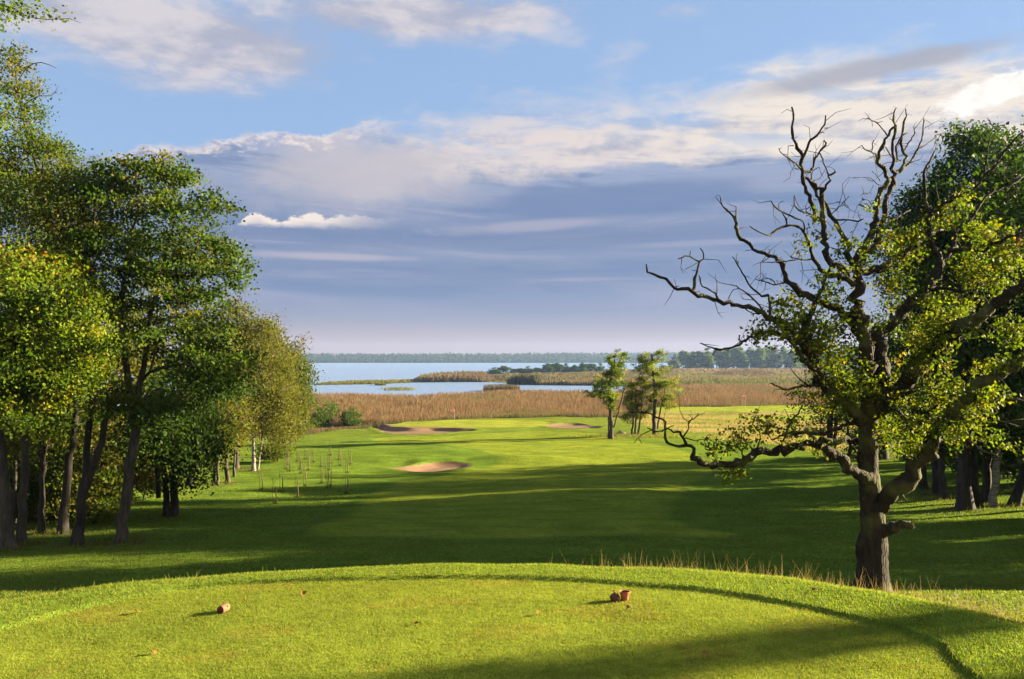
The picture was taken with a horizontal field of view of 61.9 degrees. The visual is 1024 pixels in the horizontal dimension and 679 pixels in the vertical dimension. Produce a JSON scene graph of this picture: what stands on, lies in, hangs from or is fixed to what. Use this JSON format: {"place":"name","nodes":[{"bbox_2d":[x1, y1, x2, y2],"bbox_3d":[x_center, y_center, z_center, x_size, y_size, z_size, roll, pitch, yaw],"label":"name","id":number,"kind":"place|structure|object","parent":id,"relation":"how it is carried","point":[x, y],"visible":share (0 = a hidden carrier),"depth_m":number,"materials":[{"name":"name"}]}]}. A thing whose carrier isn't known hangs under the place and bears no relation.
{"place":"outdoors","nodes":[
{"label":"outdoors","id":0,"kind":"place"},
{"bbox_2d":[178,357,669,362],"bbox_3d":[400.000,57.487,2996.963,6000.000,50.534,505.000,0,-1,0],"label":"shore","id":1,"kind":"structure","parent":0,"point":[451,361],"depth_m":2791.30,"materials":[{"name":"green plant"}]},
{"bbox_2d":[138,348,842,362],"bbox_3d":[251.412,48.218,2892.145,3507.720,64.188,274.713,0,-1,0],"label":"forest","id":2,"kind":"object","parent":1,"relation":"on","point":[453,357],"visible":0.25,"depth_m":2861.35,"materials":[{"name":"green plant"}]},
{"bbox_2d":[99,363,785,405],"bbox_3d":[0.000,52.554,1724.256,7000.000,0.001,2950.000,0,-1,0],"label":"lake","id":3,"kind":"structure","parent":0,"point":[357,371],"depth_m":706.21,"materials":[{"name":"blue liquid"}]},
{"bbox_2d":[316,379,415,384],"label":"green reeds","id":4,"kind":"object","parent":3,"relation":"in","point":[354,382],"visible":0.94,"depth_m":472.30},
{"bbox_2d":[506,373,540,384],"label":"reed clump","id":5,"kind":"object","parent":3,"relation":"in","point":[523,379],"visible":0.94,"depth_m":455.82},
{"bbox_2d":[0,578,967,678],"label":"tee grass","id":6,"kind":"structure","parent":0,"point":[439,635],"depth_m":7.37,"materials":[{"name":"plant"}]},
{"bbox_2d":[0,369,1023,678],"bbox_3d":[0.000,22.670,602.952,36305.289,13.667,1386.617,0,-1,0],"label":"ground","id":7,"kind":"structure","parent":0,"point":[528,479],"depth_m":31.44,"materials":[{"name":"plant"}]},
{"bbox_2d":[0,446,49,520],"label":"shrub","id":8,"kind":"object","parent":7,"relation":"on","point":[10,468],"visible":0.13,"depth_m":40.90,"materials":[{"name":"green plant"}]},
{"bbox_2d":[2,344,69,529],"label":"broadleaf tree","id":9,"kind":"object","parent":7,"relation":"on","point":[14,510],"visible":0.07,"depth_m":37.99,"materials":[{"name":"green plant"}]},
{"bbox_2d":[0,448,81,522],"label":"shrub","id":10,"kind":"object","parent":7,"relation":"on","point":[33,496],"visible":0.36,"depth_m":41.09,"materials":[{"name":"green plant"}]},
{"bbox_2d":[0,0,92,549],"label":"maple tree","id":11,"kind":"object","parent":7,"relation":"on","point":[7,536],"visible":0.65,"depth_m":32.32,"materials":[{"name":"green plant"}]},
{"bbox_2d":[0,32,115,533],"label":"aspen tree","id":12,"kind":"object","parent":7,"relation":"on","point":[8,166],"visible":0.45,"depth_m":36.81,"materials":[{"name":"green plant"}]},
{"bbox_2d":[4,328,120,533],"bbox_3d":[-20.163,3.712,36.773,5.615,9.819,8.216,0,-1,0],"label":"broadleaf tree","id":13,"kind":"object","parent":7,"relation":"on","point":[41,526],"visible":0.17,"depth_m":36.80,"materials":[{"name":"green plant"}]},
{"bbox_2d":[1,292,131,483],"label":"broadleaf tree","id":14,"kind":"object","parent":7,"relation":"on","point":[84,424],"visible":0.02,"depth_m":45.09,"materials":[{"name":"green plant"}]},
{"bbox_2d":[0,230,134,544],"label":"maple tree","id":15,"kind":"object","parent":7,"relation":"on","point":[76,375],"visible":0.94,"depth_m":30.21,"materials":[{"name":"green plant"}]},
{"bbox_2d":[1,135,144,544],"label":"aspen tree","id":16,"kind":"object","parent":7,"relation":"on","point":[64,202],"visible":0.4,"depth_m":33.27,"materials":[{"name":"green plant"}]},
{"bbox_2d":[44,449,143,527],"bbox_3d":[-19.382,6.819,39.896,4.039,3.600,5.704,0,-1,0],"label":"shrub","id":17,"kind":"object","parent":7,"relation":"on","point":[99,505],"visible":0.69,"depth_m":39.17,"materials":[{"name":"green plant"}]},
{"bbox_2d":[46,296,179,489],"bbox_3d":[-22.938,3.580,48.076,8.211,12.363,9.730,0,-1,0],"label":"broadleaf tree","id":18,"kind":"object","parent":7,"relation":"on","point":[104,459],"visible":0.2,"depth_m":47.28,"materials":[{"name":"green plant"}]},
{"bbox_2d":[3,566,288,600],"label":"uncut grass","id":19,"kind":"structure","parent":7,"relation":"on","point":[94,584],"depth_m":9.04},
{"bbox_2d":[111,453,182,500],"bbox_3d":[-22.019,8.260,51.926,4.994,3.056,5.764,1,-2,-34],"label":"shrub","id":20,"kind":"object","parent":7,"relation":"on","point":[145,480],"visible":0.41,"depth_m":50.83,"materials":[{"name":"green plant"}]},
{"bbox_2d":[54,147,270,542],"bbox_3d":[-13.836,0.391,34.196,7.846,16.290,8.695,1,-1,-21],"label":"maple tree","id":21,"kind":"object","parent":7,"relation":"on","point":[158,273],"visible":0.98,"depth_m":33.72,"materials":[{"name":"green plant"}]},
{"bbox_2d":[108,299,245,485],"bbox_3d":[-24.083,3.643,61.348,10.963,14.422,9.487,1,-2,-39],"label":"broadleaf tree","id":22,"kind":"object","parent":7,"relation":"on","point":[235,334],"visible":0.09,"depth_m":61.52,"materials":[{"name":"green plant"}]},
{"bbox_2d":[92,356,270,516],"bbox_3d":[-16.899,5.014,43.311,8.005,9.102,9.232,1,-2,-32],"label":"broadleaf tree","id":23,"kind":"object","parent":7,"relation":"on","point":[167,444],"visible":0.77,"depth_m":42.40,"materials":[{"name":"green plant"}]},
{"bbox_2d":[186,381,257,484],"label":"broadleaf tree","id":24,"kind":"object","parent":7,"relation":"on","point":[215,480],"visible":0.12,"depth_m":61.31,"materials":[{"name":"green plant"}]},
{"bbox_2d":[217,603,229,613],"bbox_3d":[-2.726,2.542,8.070,0.073,0.073,0.109,0,-1,14],"label":"log marker","id":25,"kind":"object","parent":7,"relation":"on","point":[225,607],"visible":1,"depth_m":8.03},
{"bbox_2d":[172,291,284,468],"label":"alder tree","id":26,"kind":"object","parent":7,"relation":"on","point":[242,319],"visible":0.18,"depth_m":73.94,"materials":[{"name":"green plant"}]},
{"bbox_2d":[203,330,267,482],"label":"broadleaf tree","id":27,"kind":"object","parent":7,"relation":"on","point":[240,427],"visible":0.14,"depth_m":63.36,"materials":[{"name":"green plant"}]},
{"bbox_2d":[232,308,317,470],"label":"birch tree","id":28,"kind":"object","parent":7,"relation":"on","point":[275,399],"visible":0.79,"depth_m":72.00,"materials":[{"name":"green plant"}]},
{"bbox_2d":[249,434,301,462],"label":"shrub","id":29,"kind":"object","parent":7,"relation":"on","point":[273,455],"visible":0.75,"depth_m":79.01,"materials":[{"name":"green plant"}]},
{"bbox_2d":[272,480,278,503],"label":"staked sapling","id":30,"kind":"object","parent":7,"relation":"on","point":[276,501],"visible":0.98,"depth_m":51.23,"materials":[{"name":"brown wood"}]},
{"bbox_2d":[248,315,317,441],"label":"alder tree","id":31,"kind":"object","parent":7,"relation":"on","point":[299,395],"visible":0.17,"depth_m":86.44,"materials":[{"name":"green plant"}]},
{"bbox_2d":[294,470,298,497],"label":"staked sapling","id":32,"kind":"object","parent":7,"relation":"on","point":[297,487],"visible":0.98,"depth_m":54.69,"materials":[{"name":"brown wood"}]},
{"bbox_2d":[275,331,324,443],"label":"alder tree","id":33,"kind":"object","parent":7,"relation":"on","point":[306,365],"visible":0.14,"depth_m":104.35,"materials":[{"name":"green plant"}]},
{"bbox_2d":[297,413,326,428],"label":"willow bush","id":34,"kind":"object","parent":7,"relation":"on","point":[316,424],"visible":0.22,"depth_m":167.23,"materials":[{"name":"green plant"}]},
{"bbox_2d":[305,398,342,426],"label":"willow bush","id":35,"kind":"object","parent":7,"relation":"on","point":[323,415],"visible":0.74,"depth_m":170.84,"materials":[{"name":"green plant"}]},
{"bbox_2d":[338,406,364,425],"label":"willow bush","id":36,"kind":"object","parent":7,"relation":"on","point":[348,417],"visible":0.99,"depth_m":172.53,"materials":[{"name":"green plant"}]},
{"bbox_2d":[381,386,416,390],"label":"sedge tuft","id":37,"kind":"object","parent":7,"relation":"on","point":[400,388],"visible":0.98,"depth_m":380.39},
{"bbox_2d":[372,424,474,433],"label":"sand bunker","id":38,"kind":"object","parent":7,"relation":"on","point":[387,428],"visible":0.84,"depth_m":134.54},
{"bbox_2d":[391,462,470,471],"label":"sand bunker","id":39,"kind":"object","parent":7,"relation":"on","point":[437,466],"visible":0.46,"depth_m":77.86},
{"bbox_2d":[414,370,493,382],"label":"reed bank","id":40,"kind":"structure","parent":7,"relation":"on","point":[469,376],"depth_m":511.94,"materials":[{"name":"plant"}]},
{"bbox_2d":[486,367,503,373],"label":"marsh bush","id":41,"kind":"object","parent":7,"relation":"on","point":[492,371],"visible":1,"depth_m":755.98,"materials":[{"name":"green plant"}]},
{"bbox_2d":[483,384,519,391],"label":"sedge tuft","id":42,"kind":"object","parent":7,"relation":"on","point":[493,387],"visible":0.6,"depth_m":360.29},
{"bbox_2d":[496,365,511,372],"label":"marsh bush","id":43,"kind":"object","parent":7,"relation":"on","point":[503,368],"visible":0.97,"depth_m":780.95,"materials":[{"name":"green plant"}]},
{"bbox_2d":[0,482,1023,623],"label":"rough grass","id":44,"kind":"structure","parent":7,"relation":"on","point":[974,590],"depth_m":31.96,"materials":[{"name":"plant"}]},
{"bbox_2d":[523,366,534,372],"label":"marsh bush","id":45,"kind":"object","parent":7,"relation":"on","point":[529,370],"visible":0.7,"depth_m":782.28,"materials":[{"name":"green plant"}]},
{"bbox_2d":[220,381,853,424],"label":"reed bed","id":46,"kind":"object","parent":7,"relation":"on","point":[529,400],"visible":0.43,"depth_m":253.65,"materials":[{"name":"plant"}]},
{"bbox_2d":[538,363,556,372],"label":"marsh bush","id":47,"kind":"object","parent":7,"relation":"on","point":[547,367],"visible":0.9,"depth_m":757.54,"materials":[{"name":"green plant"}]},
{"bbox_2d":[549,363,563,371],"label":"marsh bush","id":48,"kind":"object","parent":7,"relation":"on","point":[558,366],"visible":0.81,"depth_m":780.93,"materials":[{"name":"green plant"}]},
{"bbox_2d":[492,370,633,381],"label":"reed bank","id":49,"kind":"structure","parent":7,"relation":"on","point":[562,376],"depth_m":578.58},
{"bbox_2d":[561,363,571,372],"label":"marsh bush","id":50,"kind":"object","parent":7,"relation":"on","point":[566,369],"visible":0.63,"depth_m":806.83,"materials":[{"name":"green plant"}]},
{"bbox_2d":[545,423,600,428],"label":"sand bunker","id":51,"kind":"object","parent":7,"relation":"on","point":[570,426],"visible":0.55,"depth_m":145.25},
{"bbox_2d":[569,365,578,371],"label":"marsh bush","id":52,"kind":"object","parent":7,"relation":"on","point":[574,368],"visible":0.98,"depth_m":757.76,"materials":[{"name":"green plant"}]},
{"bbox_2d":[576,363,587,371],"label":"marsh bush","id":53,"kind":"object","parent":7,"relation":"on","point":[582,367],"visible":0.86,"depth_m":781.94,"materials":[{"name":"green plant"}]},
{"bbox_2d":[310,402,860,433],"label":"green reeds","id":54,"kind":"object","parent":7,"relation":"on","point":[514,415],"visible":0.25,"depth_m":180.53,"materials":[{"name":"plant"}]},
{"bbox_2d":[540,378,636,385],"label":"green reeds","id":55,"kind":"object","parent":7,"relation":"on","point":[583,382],"visible":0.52,"depth_m":446.54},
{"bbox_2d":[586,363,596,371],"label":"marsh bush","id":56,"kind":"object","parent":7,"relation":"on","point":[591,367],"visible":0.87,"depth_m":807.81,"materials":[{"name":"green plant"}]},
{"bbox_2d":[594,363,605,371],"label":"marsh bush","id":57,"kind":"object","parent":7,"relation":"on","point":[601,368],"visible":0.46,"depth_m":758.14,"materials":[{"name":"green plant"}]},
{"bbox_2d":[582,348,632,438],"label":"young tree","id":58,"kind":"object","parent":7,"relation":"on","point":[609,395],"visible":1,"depth_m":111.64,"materials":[{"name":"green plant"}]},
{"bbox_2d":[610,590,620,601],"bbox_3d":[1.021,2.532,8.438,0.107,0.117,0.096,0,-1,0],"label":"broken pot","id":59,"kind":"object","parent":7,"relation":"on","point":[614,596],"visible":1,"depth_m":8.41,"materials":[{"name":"ceramic"}]},
{"bbox_2d":[619,590,629,600],"bbox_3d":[1.119,2.543,8.468,0.112,0.089,0.112,0,-1,0],"label":"flower pot","id":60,"kind":"object","parent":7,"relation":"on","point":[624,594],"visible":1,"depth_m":8.44,"materials":[{"name":"ceramic"}]},
{"bbox_2d":[617,373,657,434],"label":"young tree","id":61,"kind":"object","parent":7,"relation":"on","point":[630,404],"visible":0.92,"depth_m":118.25,"materials":[{"name":"green plant"}]},
{"bbox_2d":[630,347,684,434],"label":"young tree","id":62,"kind":"object","parent":7,"relation":"on","point":[649,365],"visible":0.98,"depth_m":118.76,"materials":[{"name":"green plant"}]},
{"bbox_2d":[667,354,681,368],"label":"distant tree","id":63,"kind":"object","parent":7,"relation":"on","point":[675,363],"visible":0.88,"depth_m":1114.98,"materials":[{"name":"green plant"}]},
{"bbox_2d":[678,349,688,365],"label":"distant tree","id":64,"kind":"object","parent":7,"relation":"on","point":[682,352],"visible":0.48,"depth_m":1158.40,"materials":[{"name":"green plant"}]},
{"bbox_2d":[682,353,700,367],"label":"distant tree","id":65,"kind":"object","parent":7,"relation":"on","point":[691,362],"visible":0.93,"depth_m":1100.65,"materials":[{"name":"green plant"}]},
{"bbox_2d":[690,351,704,366],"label":"distant tree","id":66,"kind":"object","parent":7,"relation":"on","point":[699,353],"visible":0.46,"depth_m":1151.45,"materials":[{"name":"green plant"}]},
{"bbox_2d":[699,347,716,368],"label":"distant tree","id":67,"kind":"object","parent":7,"relation":"on","point":[705,361],"visible":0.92,"depth_m":1104.57,"materials":[{"name":"green plant"}]},
{"bbox_2d":[711,347,721,367],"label":"distant tree","id":68,"kind":"object","parent":7,"relation":"on","point":[715,359],"visible":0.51,"depth_m":1150.55,"materials":[{"name":"green plant"}]},
{"bbox_2d":[716,350,733,367],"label":"distant tree","id":69,"kind":"object","parent":7,"relation":"on","point":[725,361],"visible":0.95,"depth_m":1091.67,"materials":[{"name":"green plant"}]},
{"bbox_2d":[723,347,739,367],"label":"distant tree","id":70,"kind":"object","parent":7,"relation":"on","point":[734,352],"visible":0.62,"depth_m":1159.85,"materials":[{"name":"green plant"}]},
{"bbox_2d":[736,346,749,368],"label":"distant tree","id":71,"kind":"object","parent":7,"relation":"on","point":[743,360],"visible":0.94,"depth_m":1096.03,"materials":[{"name":"green plant"}]},
{"bbox_2d":[712,369,778,375],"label":"reed bank","id":72,"kind":"structure","parent":7,"relation":"on","point":[744,372],"depth_m":708.05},
{"bbox_2d":[745,346,756,365],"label":"distant tree","id":73,"kind":"object","parent":7,"relation":"on","point":[749,352],"visible":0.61,"depth_m":1165.44,"materials":[{"name":"green plant"}]},
{"bbox_2d":[749,347,769,368],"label":"distant tree","id":74,"kind":"object","parent":7,"relation":"on","point":[758,361],"visible":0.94,"depth_m":1107.26,"materials":[{"name":"green plant"}]},
{"bbox_2d":[665,375,854,379],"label":"reed bed","id":75,"kind":"object","parent":7,"relation":"on","point":[749,377],"visible":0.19,"depth_m":570.62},
{"bbox_2d":[665,376,856,385],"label":"green reeds","id":76,"kind":"object","parent":7,"relation":"on","point":[722,380],"visible":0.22,"depth_m":456.83,"materials":[{"name":"plant"}]},
{"bbox_2d":[762,345,774,365],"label":"distant tree","id":77,"kind":"object","parent":7,"relation":"on","point":[768,352],"visible":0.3,"depth_m":1162.41,"materials":[{"name":"green plant"}]},
{"bbox_2d":[766,345,783,368],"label":"distant tree","id":78,"kind":"object","parent":7,"relation":"on","point":[775,361],"visible":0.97,"depth_m":1094.88,"materials":[{"name":"green plant"}]},
{"bbox_2d":[669,367,892,372],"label":"reed bed","id":79,"kind":"object","parent":7,"relation":"on","point":[703,370],"visible":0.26,"depth_m":921.48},
{"bbox_2d":[669,372,897,376],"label":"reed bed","id":80,"kind":"object","parent":7,"relation":"on","point":[711,373],"visible":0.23,"depth_m":690.43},
{"bbox_2d":[778,345,788,367],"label":"distant tree","id":81,"kind":"object","parent":7,"relation":"on","point":[784,353],"visible":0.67,"depth_m":1167.13,"materials":[{"name":"green plant"}]},
{"bbox_2d":[549,549,1023,621],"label":"dry stalks","id":82,"kind":"object","parent":7,"relation":"on","point":[848,585],"visible":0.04,"depth_m":9.38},
{"bbox_2d":[783,350,801,367],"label":"distant tree","id":83,"kind":"object","parent":7,"relation":"on","point":[789,363],"visible":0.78,"depth_m":1104.79,"materials":[{"name":"green plant"}]},
{"bbox_2d":[628,104,1023,592],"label":"oak tree","id":84,"kind":"object","parent":7,"relation":"on","point":[874,380],"visible":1,"depth_m":15.32,"materials":[{"name":"green plant"}]},
{"bbox_2d":[774,366,888,460],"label":"broadleaf tree","id":85,"kind":"object","parent":7,"relation":"on","point":[831,417],"visible":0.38,"depth_m":81.59,"materials":[{"name":"green plant"}]},
{"bbox_2d":[821,379,860,455],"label":"broadleaf tree","id":86,"kind":"object","parent":7,"relation":"on","point":[850,445],"visible":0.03,"depth_m":84.06,"materials":[{"name":"green plant"}]},
{"bbox_2d":[836,426,896,456],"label":"shrub","id":87,"kind":"object","parent":7,"relation":"on","point":[854,448],"visible":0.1,"depth_m":83.46,"materials":[{"name":"green plant"}]},
{"bbox_2d":[842,298,912,459],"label":"broadleaf tree","id":88,"kind":"object","parent":7,"relation":"on","point":[884,453],"visible":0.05,"depth_m":81.57,"materials":[{"name":"green plant"}]},
{"bbox_2d":[890,345,928,461],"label":"broadleaf tree","id":89,"kind":"object","parent":7,"relation":"on","point":[906,415],"visible":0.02,"depth_m":78.73,"materials":[{"name":"green plant"}]},
{"bbox_2d":[866,218,953,488],"bbox_3d":[28.132,0.659,58.213,8.134,19.546,9.323,1,-1,-23],"label":"broadleaf tree","id":90,"kind":"object","parent":7,"relation":"on","point":[923,481],"visible":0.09,"depth_m":57.99,"materials":[{"name":"green plant"}]},
{"bbox_2d":[894,445,952,468],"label":"shrub","id":91,"kind":"object","parent":7,"relation":"on","point":[913,456],"visible":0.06,"depth_m":74.24,"materials":[{"name":"green plant"}]},
{"bbox_2d":[886,332,976,494],"bbox_3d":[27.520,4.627,55.421,6.424,11.246,6.793,0,-1,19],"label":"broadleaf tree","id":92,"kind":"object","parent":7,"relation":"on","point":[935,480],"visible":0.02,"depth_m":55.28,"materials":[{"name":"green plant"}]},
{"bbox_2d":[897,343,981,498],"bbox_3d":[27.241,4.688,52.611,5.498,10.777,9.003,0,-1,0],"label":"broadleaf tree","id":93,"kind":"object","parent":7,"relation":"on","point":[943,490],"visible":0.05,"depth_m":52.40,"materials":[{"name":"green plant"}]},
{"bbox_2d":[877,116,1023,509],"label":"alder tree","id":94,"kind":"object","parent":7,"relation":"on","point":[965,146],"visible":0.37,"depth_m":46.78,"materials":[{"name":"green plant"}]},
{"bbox_2d":[915,115,1023,463],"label":"broadleaf tree","id":95,"kind":"object","parent":7,"relation":"on","point":[1013,216],"visible":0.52,"depth_m":38.79,"materials":[{"name":"green plant"}]},
{"bbox_2d":[930,441,1018,478],"bbox_3d":[35.758,8.448,65.921,7.287,3.804,9.389,0,-1,0],"label":"shrub","id":96,"kind":"object","parent":7,"relation":"on","point":[953,467],"visible":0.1,"depth_m":64.80,"materials":[{"name":"green plant"}]},
{"bbox_2d":[926,335,1023,507],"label":"broadleaf tree","id":97,"kind":"object","parent":7,"relation":"on","point":[975,481],"visible":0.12,"depth_m":47.67,"materials":[{"name":"green plant"}]},
{"bbox_2d":[934,342,1023,502],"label":"broadleaf tree","id":98,"kind":"object","parent":7,"relation":"on","point":[987,480],"visible":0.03,"depth_m":49.82,"materials":[{"name":"green plant"}]},
{"bbox_2d":[971,301,1023,507],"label":"birch tree","id":99,"kind":"object","parent":7,"relation":"on","point":[992,496],"visible":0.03,"depth_m":47.85,"materials":[{"name":"green plant"}]},
{"bbox_2d":[978,430,1023,483],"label":"shrub","id":100,"kind":"object","parent":7,"relation":"on","point":[1012,457],"visible":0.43,"depth_m":57.79,"materials":[{"name":"green plant"}]},
{"bbox_2d":[982,266,1023,469],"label":"broadleaf tree","id":101,"kind":"object","parent":7,"relation":"on","point":[1022,430],"visible":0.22,"depth_m":45.85,"materials":[{"name":"green plant"}]},
{"bbox_2d":[986,236,1023,459],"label":"broadleaf tree","id":102,"kind":"object","parent":7,"relation":"on","point":[1000,417],"visible":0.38,"depth_m":41.56,"materials":[{"name":"green plant"}]},
{"bbox_2d":[987,227,1023,506],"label":"broadleaf tree","id":103,"kind":"object","parent":7,"relation":"on","point":[1016,496],"visible":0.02,"depth_m":48.18,"materials":[{"name":"green plant"}]},
{"bbox_2d":[0,562,1023,678],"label":"collar grass","id":104,"kind":"structure","parent":0,"point":[723,572],"depth_m":8.69,"materials":[{"name":"plant"}]},
{"bbox_2d":[0,453,1023,549],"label":"uncut grass","id":105,"kind":"structure","parent":0,"point":[88,540],"depth_m":36.65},
{"bbox_2d":[0,0,1023,356],"label":"sky","id":106,"kind":"structure","parent":0,"point":[414,176],"materials":[{"name":"blue"}]},
{"bbox_2d":[556,432,715,439],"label":"uncut grass","id":107,"kind":"structure","parent":0,"point":[621,435],"depth_m":116.26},
{"bbox_2d":[642,411,895,454],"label":"tall dry grass","id":108,"kind":"structure","parent":0,"point":[714,431],"depth_m":140.35,"materials":[{"name":"plant"}]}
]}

